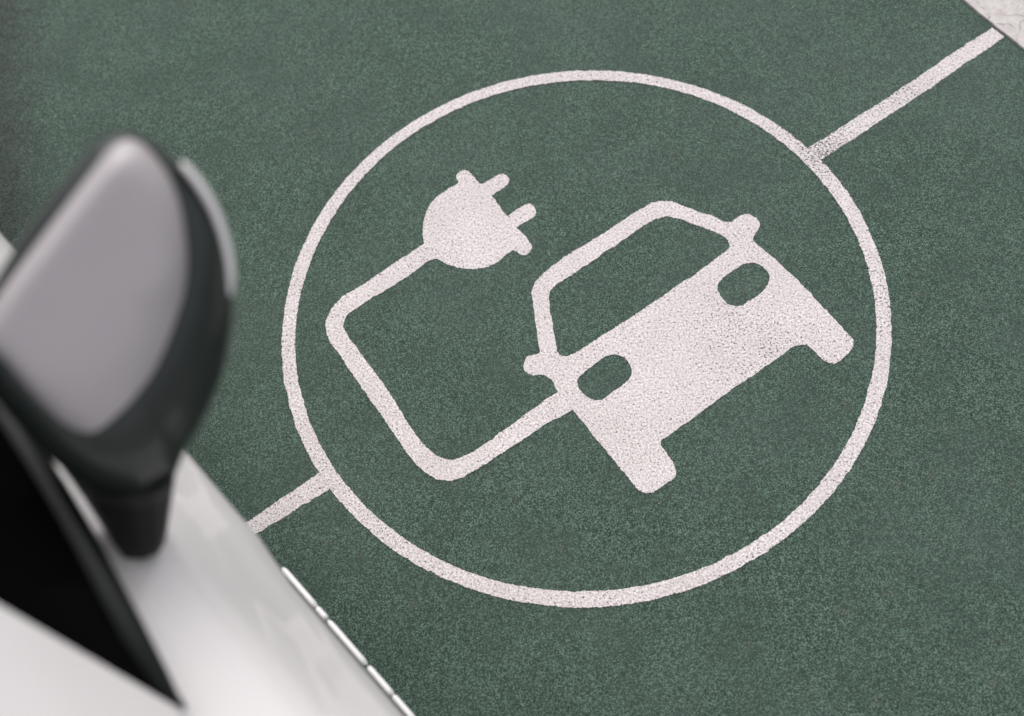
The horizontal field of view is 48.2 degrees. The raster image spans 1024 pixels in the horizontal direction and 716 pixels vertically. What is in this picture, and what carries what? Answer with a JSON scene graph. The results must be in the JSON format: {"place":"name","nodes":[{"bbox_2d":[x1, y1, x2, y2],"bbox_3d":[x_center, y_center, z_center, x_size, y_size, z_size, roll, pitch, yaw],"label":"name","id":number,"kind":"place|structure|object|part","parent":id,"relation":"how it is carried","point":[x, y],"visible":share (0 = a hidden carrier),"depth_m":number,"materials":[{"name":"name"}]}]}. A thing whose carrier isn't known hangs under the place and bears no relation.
{"place":"outdoors","nodes":[
{"label":"outdoors","id":0,"kind":"place"},
{"bbox_2d":[0,0,1023,715],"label":"green bay surface","id":1,"kind":"object","parent":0,"point":[886,578],"depth_m":2.16,"materials":[{"name":"green asphalt"}]},
{"bbox_2d":[0,130,414,715],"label":"parked car","id":2,"kind":"object","parent":1,"relation":"on","point":[142,573],"visible":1,"depth_m":0.89,"materials":[{"name":"white paint"}]},
{"bbox_3d":[-1.149,-0.472,1.098,0.354,0.522,2.283,-41,67,-14],"label":"side window","id":3,"kind":"part","parent":2,"relation":"part of","materials":[{"name":"black glass"}]},
{"bbox_2d":[246,472,328,532],"bbox_3d":[-0.470,0.302,2.034,0.334,0.001,0.042,-32,65,-10],"label":"line marking","id":4,"kind":"object","parent":1,"relation":"on","point":[308,491],"visible":0.49,"depth_m":2.05,"materials":[{"name":"white paint"}]},
{"bbox_2d":[281,70,891,607],"bbox_3d":[0.127,-0.096,2.170,1.148,0.001,1.148,-12,63,0],"label":"circle marking","id":5,"kind":"object","parent":1,"relation":"on","point":[801,514],"visible":1,"depth_m":2.09,"materials":[{"name":"white paint"}]},
{"bbox_2d":[325,170,853,492],"bbox_3d":[0.105,-0.096,2.173,0.813,0.001,0.782,-33,65,-11],"label":"charging symbol","id":6,"kind":"object","parent":1,"relation":"on","point":[691,348],"visible":1,"depth_m":2.12,"materials":[{"name":"white paint"}]},
{"bbox_2d":[808,27,1003,159],"bbox_3d":[0.801,-0.536,2.321,0.504,0.001,0.042,-34,65,-11],"label":"line marking","id":7,"kind":"object","parent":1,"relation":"on","point":[855,127],"visible":1,"depth_m":2.32,"materials":[{"name":"white paint"}]},
{"bbox_2d":[962,0,1023,50],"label":"pavement","id":8,"kind":"structure","parent":0,"point":[1005,18],"depth_m":2.38,"materials":[{"name":"concrete"}]}
]}

